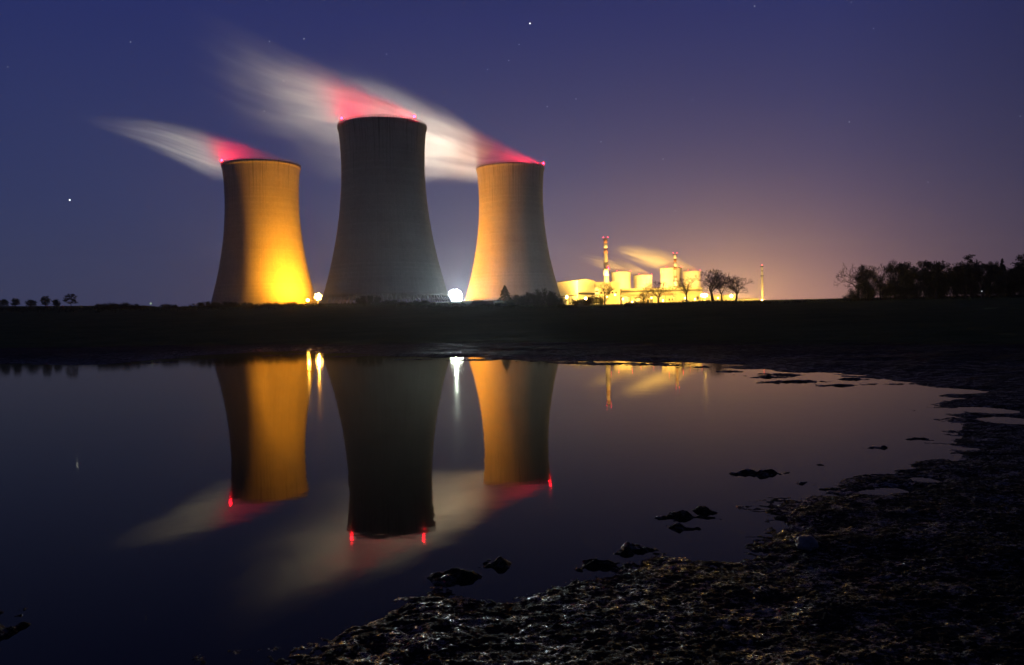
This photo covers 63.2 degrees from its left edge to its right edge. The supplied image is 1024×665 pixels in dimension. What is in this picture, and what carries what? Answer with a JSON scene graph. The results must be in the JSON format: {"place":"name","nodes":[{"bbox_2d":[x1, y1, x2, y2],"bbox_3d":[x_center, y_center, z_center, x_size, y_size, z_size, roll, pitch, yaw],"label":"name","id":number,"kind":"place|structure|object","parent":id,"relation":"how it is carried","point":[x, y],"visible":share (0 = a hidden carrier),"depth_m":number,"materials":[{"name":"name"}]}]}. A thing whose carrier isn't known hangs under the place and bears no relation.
{"place":"outdoors","nodes":[
{"label":"outdoors","id":0,"kind":"place"},
{"bbox_2d":[0,351,1023,664],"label":"pond water","id":1,"kind":"structure","parent":0,"point":[164,511],"depth_m":8.17,"materials":[{"name":"black liquid"}]},
{"bbox_2d":[0,296,1023,664],"bbox_3d":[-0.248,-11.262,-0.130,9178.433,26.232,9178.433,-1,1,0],"label":"ground","id":2,"kind":"structure","parent":0,"point":[926,574],"depth_m":6.15,"materials":[{"name":"brown soil"}]},
{"bbox_2d":[0,299,8,307],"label":"tree","id":3,"kind":"object","parent":2,"relation":"on","point":[3,301],"visible":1,"depth_m":419.36,"materials":[{"name":"black plant"}]},
{"bbox_2d":[11,298,20,307],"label":"tree","id":4,"kind":"object","parent":2,"relation":"on","point":[15,302],"visible":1,"depth_m":419.26,"materials":[{"name":"black plant"}]},
{"bbox_2d":[25,299,36,307],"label":"tree","id":5,"kind":"object","parent":2,"relation":"on","point":[31,303],"visible":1,"depth_m":419.66,"materials":[{"name":"black plant"}]},
{"bbox_2d":[39,296,49,306],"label":"tree","id":6,"kind":"object","parent":2,"relation":"on","point":[46,300],"visible":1,"depth_m":419.66,"materials":[{"name":"black plant"}]},
{"bbox_2d":[51,299,62,307],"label":"tree","id":7,"kind":"object","parent":2,"relation":"on","point":[56,302],"visible":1,"depth_m":419.11,"materials":[{"name":"black plant"}]},
{"bbox_2d":[62,293,77,303],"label":"tree","id":8,"kind":"object","parent":2,"relation":"on","point":[68,296],"visible":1,"depth_m":419.65,"materials":[{"name":"black plant"}]},
{"bbox_2d":[94,302,123,309],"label":"bush","id":9,"kind":"object","parent":2,"relation":"on","point":[102,306],"visible":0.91,"depth_m":260.60,"materials":[{"name":"black plant"}]},
{"bbox_2d":[106,302,145,308],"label":"bush","id":10,"kind":"object","parent":2,"relation":"on","point":[128,305],"visible":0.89,"depth_m":261.94,"materials":[{"name":"black plant"}]},
{"bbox_2d":[161,303,177,307],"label":"bush","id":11,"kind":"object","parent":2,"relation":"on","point":[168,306],"visible":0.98,"depth_m":263.38,"materials":[{"name":"black plant"}]},
{"bbox_2d":[189,301,219,307],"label":"bush","id":12,"kind":"object","parent":2,"relation":"on","point":[202,304],"visible":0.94,"depth_m":264.14,"materials":[{"name":"black plant"}]},
{"bbox_2d":[214,301,239,306],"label":"bush","id":13,"kind":"object","parent":2,"relation":"on","point":[229,304],"visible":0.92,"depth_m":265.19,"materials":[{"name":"black plant"}]},
{"bbox_2d":[233,302,259,306],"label":"bush","id":14,"kind":"object","parent":2,"relation":"on","point":[248,303],"visible":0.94,"depth_m":266.72,"materials":[{"name":"black plant"}]},
{"bbox_2d":[211,157,316,304],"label":"cooling tower","id":15,"kind":"structure","parent":2,"relation":"on","point":[262,259],"depth_m":651.30,"materials":[{"name":"concrete"}]},
{"bbox_2d":[259,301,281,305],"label":"bush","id":16,"kind":"object","parent":2,"relation":"on","point":[270,304],"visible":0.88,"depth_m":267.28,"materials":[{"name":"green plant"}]},
{"bbox_2d":[282,301,297,304],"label":"bush","id":17,"kind":"object","parent":2,"relation":"on","point":[291,303],"visible":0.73,"depth_m":268.45,"materials":[{"name":"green plant"}]},
{"bbox_2d":[314,293,321,303],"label":"floodlight mast","id":18,"kind":"object","parent":2,"relation":"on","point":[318,295],"visible":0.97,"depth_m":631.24,"materials":[{"name":"metal"}]},
{"bbox_2d":[352,295,381,303],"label":"bush","id":19,"kind":"object","parent":2,"relation":"on","point":[366,298],"visible":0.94,"depth_m":273.71,"materials":[{"name":"black plant"}]},
{"bbox_2d":[320,115,451,303],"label":"cooling tower","id":20,"kind":"structure","parent":2,"relation":"on","point":[384,248],"depth_m":557.66,"materials":[{"name":"concrete"}]},
{"bbox_2d":[382,299,449,303],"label":"perimeter fence","id":21,"kind":"object","parent":2,"relation":"on","point":[433,300],"visible":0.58,"depth_m":299.84,"materials":[{"name":"metal"}]},
{"bbox_2d":[401,300,435,303],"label":"bush","id":22,"kind":"object","parent":2,"relation":"on","point":[417,302],"visible":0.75,"depth_m":269.84,"materials":[{"name":"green plant"}]},
{"bbox_2d":[448,289,461,301],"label":"floodlight mast","id":23,"kind":"object","parent":2,"relation":"on","point":[456,296],"visible":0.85,"depth_m":639.22,"materials":[{"name":"metal"}]},
{"bbox_2d":[471,299,485,304],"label":"bush","id":24,"kind":"object","parent":2,"relation":"on","point":[476,302],"visible":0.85,"depth_m":271.21,"materials":[{"name":"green plant"}]},
{"bbox_2d":[480,299,494,304],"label":"bush","id":25,"kind":"object","parent":2,"relation":"on","point":[488,302],"visible":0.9,"depth_m":272.66,"materials":[{"name":"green plant"}]},
{"bbox_2d":[495,285,514,305],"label":"conifer","id":26,"kind":"object","parent":2,"relation":"on","point":[504,293],"visible":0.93,"depth_m":254.54,"materials":[{"name":"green plant"}]},
{"bbox_2d":[0,295,1023,312],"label":"grass","id":27,"kind":"structure","parent":2,"relation":"on","point":[422,304],"depth_m":256.76,"materials":[{"name":"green plant"}]},
{"bbox_2d":[465,160,560,300],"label":"cooling tower","id":28,"kind":"structure","parent":2,"relation":"on","point":[512,254],"depth_m":729.77,"materials":[{"name":"concrete"}]},
{"bbox_2d":[509,293,526,304],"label":"bush","id":29,"kind":"object","parent":2,"relation":"on","point":[519,300],"visible":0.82,"depth_m":273.38,"materials":[{"name":"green plant"}]},
{"bbox_2d":[517,292,540,304],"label":"bush","id":30,"kind":"object","parent":2,"relation":"on","point":[528,299],"visible":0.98,"depth_m":274.34,"materials":[{"name":"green plant"}]},
{"bbox_2d":[530,288,561,305],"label":"bush","id":31,"kind":"object","parent":2,"relation":"on","point":[544,297],"visible":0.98,"depth_m":275.19,"materials":[{"name":"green plant"}]},
{"bbox_2d":[546,295,567,305],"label":"bush","id":32,"kind":"object","parent":2,"relation":"on","point":[560,301],"visible":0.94,"depth_m":275.81,"materials":[{"name":"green plant"}]},
{"bbox_2d":[557,279,594,304],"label":"turbine hall","id":33,"kind":"structure","parent":2,"relation":"on","point":[572,290],"depth_m":1244.19,"materials":[{"name":"concrete"}]},
{"bbox_2d":[568,297,593,305],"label":"bush","id":34,"kind":"object","parent":2,"relation":"on","point":[576,303],"visible":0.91,"depth_m":277.62,"materials":[{"name":"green plant"}]},
{"bbox_2d":[583,294,608,305],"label":"bush","id":35,"kind":"object","parent":2,"relation":"on","point":[596,301],"visible":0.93,"depth_m":278.25,"materials":[{"name":"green plant"}]},
{"bbox_2d":[595,288,598,299],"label":"stair tower","id":36,"kind":"structure","parent":2,"relation":"on","point":[596,291],"depth_m":1317.34,"materials":[{"name":"yellow concrete"}]},
{"bbox_2d":[598,283,612,304],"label":"bare tree","id":37,"kind":"object","parent":2,"relation":"on","point":[610,288],"visible":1,"depth_m":289.55,"materials":[{"name":"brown plant"}]},
{"bbox_2d":[603,237,608,281],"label":"chimney","id":38,"kind":"object","parent":2,"relation":"on","point":[606,274],"visible":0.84,"depth_m":1445.26,"materials":[{"name":"concrete"}]},
{"bbox_2d":[595,282,619,303],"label":"machine building","id":39,"kind":"structure","parent":2,"relation":"on","point":[613,297],"depth_m":1329.37,"materials":[{"name":"yellow concrete"}]},
{"bbox_2d":[610,270,630,288],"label":"cooling tower","id":40,"kind":"structure","parent":2,"relation":"on","point":[623,278],"depth_m":2492.08,"materials":[{"name":"concrete"}]},
{"bbox_2d":[623,296,630,303],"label":"storage tank","id":41,"kind":"object","parent":2,"relation":"on","point":[628,298],"visible":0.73,"depth_m":1284.97,"materials":[{"name":"metal"}]},
{"bbox_2d":[624,301,637,305],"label":"bush","id":42,"kind":"object","parent":2,"relation":"on","point":[628,303],"visible":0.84,"depth_m":261.49,"materials":[{"name":"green plant"}]},
{"bbox_2d":[633,275,651,288],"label":"building","id":43,"kind":"structure","parent":2,"relation":"on","point":[640,281],"depth_m":2663.04,"materials":[{"name":"concrete"}]},
{"bbox_2d":[634,299,650,305],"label":"bush","id":44,"kind":"object","parent":2,"relation":"on","point":[643,303],"visible":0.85,"depth_m":262.51,"materials":[{"name":"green plant"}]},
{"bbox_2d":[637,291,651,301],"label":"bare tree","id":45,"kind":"object","parent":2,"relation":"on","point":[641,297],"visible":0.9,"depth_m":298.80,"materials":[{"name":"brown plant"}]},
{"bbox_2d":[618,293,673,303],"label":"pipe bridge","id":46,"kind":"structure","parent":2,"relation":"on","point":[644,295],"depth_m":1274.18,"materials":[{"name":"metal"}]},
{"bbox_2d":[639,279,676,303],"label":"bare tree","id":47,"kind":"object","parent":2,"relation":"on","point":[657,291],"visible":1,"depth_m":285.47,"materials":[{"name":"brown plant"}]},
{"bbox_2d":[620,287,702,303],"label":"long hall","id":48,"kind":"structure","parent":2,"relation":"on","point":[693,293],"depth_m":1359.42,"materials":[{"name":"concrete"}]},
{"bbox_2d":[660,267,681,287],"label":"cooling tower","id":49,"kind":"structure","parent":2,"relation":"on","point":[667,276],"depth_m":2343.29,"materials":[{"name":"concrete"}]},
{"bbox_2d":[673,254,676,287],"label":"chimney","id":50,"kind":"object","parent":2,"relation":"on","point":[675,270],"visible":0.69,"depth_m":1696.02,"materials":[{"name":"concrete"}]},
{"bbox_2d":[673,277,694,300],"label":"bare tree","id":51,"kind":"object","parent":2,"relation":"on","point":[684,285],"visible":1,"depth_m":282.13,"materials":[{"name":"brown plant"}]},
{"bbox_2d":[682,270,700,287],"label":"cooling tower","id":52,"kind":"structure","parent":2,"relation":"on","point":[689,274],"depth_m":2752.36,"materials":[{"name":"concrete"}]},
{"bbox_2d":[692,268,733,300],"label":"bare tree","id":53,"kind":"object","parent":2,"relation":"on","point":[714,279],"visible":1,"depth_m":281.61,"materials":[{"name":"brown plant"}]},
{"bbox_2d":[702,294,735,300],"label":"workshop","id":54,"kind":"structure","parent":2,"relation":"on","point":[724,297],"depth_m":1299.54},
{"bbox_2d":[712,273,734,300],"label":"bare tree","id":55,"kind":"object","parent":2,"relation":"on","point":[719,290],"visible":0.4,"depth_m":289.01,"materials":[{"name":"brown plant"}]},
{"bbox_2d":[718,276,752,300],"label":"bare tree","id":56,"kind":"object","parent":2,"relation":"on","point":[737,284],"visible":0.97,"depth_m":282.58,"materials":[{"name":"brown plant"}]},
{"bbox_2d":[737,298,758,300],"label":"shed","id":57,"kind":"structure","parent":2,"relation":"on","point":[744,299],"depth_m":1319.58,"materials":[{"name":"concrete"}]},
{"bbox_2d":[760,266,763,299],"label":"ventilation stack","id":58,"kind":"object","parent":2,"relation":"on","point":[762,292],"visible":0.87,"depth_m":1597.38,"materials":[{"name":"concrete"}]},
{"bbox_2d":[795,535,818,550],"bbox_3d":[1.884,1.336,5.319,0.140,0.086,0.197,-1,1,2],"label":"stone","id":59,"kind":"object","parent":2,"relation":"on","point":[807,542],"visible":1,"depth_m":5.25,"materials":[{"name":"black stone"}]},
{"bbox_2d":[843,292,854,299],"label":"bush","id":60,"kind":"object","parent":2,"relation":"on","point":[846,296],"visible":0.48,"depth_m":263.26,"materials":[{"name":"black plant"}]},
{"bbox_2d":[834,263,879,299],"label":"tree","id":61,"kind":"object","parent":2,"relation":"on","point":[861,274],"visible":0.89,"depth_m":250.60,"materials":[{"name":"black plant"}]},
{"bbox_2d":[847,280,878,300],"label":"bush","id":62,"kind":"object","parent":2,"relation":"on","point":[859,290],"visible":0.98,"depth_m":243.08,"materials":[{"name":"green plant"}]},
{"bbox_2d":[855,266,873,299],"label":"tree","id":63,"kind":"object","parent":2,"relation":"on","point":[857,276],"visible":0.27,"depth_m":261.89,"materials":[{"name":"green plant"}]},
{"bbox_2d":[868,264,887,299],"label":"tree","id":64,"kind":"object","parent":2,"relation":"on","point":[872,269],"visible":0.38,"depth_m":255.09,"materials":[{"name":"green plant"}]},
{"bbox_2d":[864,274,897,299],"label":"bush","id":65,"kind":"object","parent":2,"relation":"on","point":[887,288],"visible":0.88,"depth_m":244.03,"materials":[{"name":"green plant"}]},
{"bbox_2d":[875,277,910,299],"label":"bush","id":66,"kind":"object","parent":2,"relation":"on","point":[895,290],"visible":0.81,"depth_m":244.81,"materials":[{"name":"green plant"}]},
{"bbox_2d":[882,258,908,283],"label":"tree","id":67,"kind":"object","parent":2,"relation":"on","point":[893,268],"visible":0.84,"depth_m":248.79,"materials":[{"name":"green plant"}]},
{"bbox_2d":[881,261,919,297],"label":"tree","id":68,"kind":"object","parent":2,"relation":"on","point":[908,265],"visible":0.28,"depth_m":260.02,"materials":[{"name":"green plant"}]},
{"bbox_2d":[897,261,932,298],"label":"tree","id":69,"kind":"object","parent":2,"relation":"on","point":[912,274],"visible":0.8,"depth_m":245.57,"materials":[{"name":"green plant"}]},
{"bbox_2d":[908,261,950,297],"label":"tree","id":70,"kind":"object","parent":2,"relation":"on","point":[929,264],"visible":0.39,"depth_m":256.14,"materials":[{"name":"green plant"}]},
{"bbox_2d":[913,268,959,298],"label":"tree","id":71,"kind":"object","parent":2,"relation":"on","point":[927,277],"visible":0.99,"depth_m":240.37,"materials":[{"name":"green plant"}]},
{"bbox_2d":[931,265,958,297],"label":"tree","id":72,"kind":"object","parent":2,"relation":"on","point":[941,267],"visible":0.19,"depth_m":249.89,"materials":[{"name":"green plant"}]},
{"bbox_2d":[939,279,962,298],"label":"bush","id":73,"kind":"object","parent":2,"relation":"on","point":[954,291],"visible":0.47,"depth_m":248.88,"materials":[{"name":"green plant"}]},
{"bbox_2d":[945,261,966,296],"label":"tree","id":74,"kind":"object","parent":2,"relation":"on","point":[950,269],"visible":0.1,"depth_m":261.58,"materials":[{"name":"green plant"}]},
{"bbox_2d":[944,267,985,297],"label":"tree","id":75,"kind":"object","parent":2,"relation":"on","point":[962,276],"visible":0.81,"depth_m":239.30,"materials":[{"name":"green plant"}]},
{"bbox_2d":[953,254,984,297],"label":"tree","id":76,"kind":"object","parent":2,"relation":"on","point":[968,265],"visible":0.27,"depth_m":245.45,"materials":[{"name":"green plant"}]},
{"bbox_2d":[971,264,1010,297],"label":"tree","id":77,"kind":"object","parent":2,"relation":"on","point":[993,271],"visible":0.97,"depth_m":238.18,"materials":[{"name":"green plant"}]},
{"bbox_2d":[977,261,1005,282],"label":"tree","id":78,"kind":"object","parent":2,"relation":"on","point":[993,264],"visible":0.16,"depth_m":260.07,"materials":[{"name":"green plant"}]},
{"bbox_2d":[994,258,1010,296],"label":"conifer","id":79,"kind":"object","parent":2,"relation":"on","point":[1002,265],"visible":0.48,"depth_m":254.47,"materials":[{"name":"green plant"}]},
{"bbox_2d":[1000,262,1023,296],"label":"tree","id":80,"kind":"object","parent":2,"relation":"on","point":[1016,276],"visible":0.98,"depth_m":243.45,"materials":[{"name":"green plant"}]},
{"bbox_2d":[1001,263,1023,281],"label":"tree","id":81,"kind":"object","parent":2,"relation":"on","point":[1020,268],"visible":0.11,"depth_m":249.37,"materials":[{"name":"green plant"}]},
{"bbox_2d":[1010,252,1023,268],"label":"tree","id":82,"kind":"object","parent":2,"relation":"on","point":[1020,258],"visible":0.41,"depth_m":262.33,"materials":[{"name":"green plant"}]},
{"bbox_2d":[0,0,1023,306],"label":"sky","id":83,"kind":"structure","parent":0,"point":[766,165],"materials":[{"name":"blue"}]}
]}

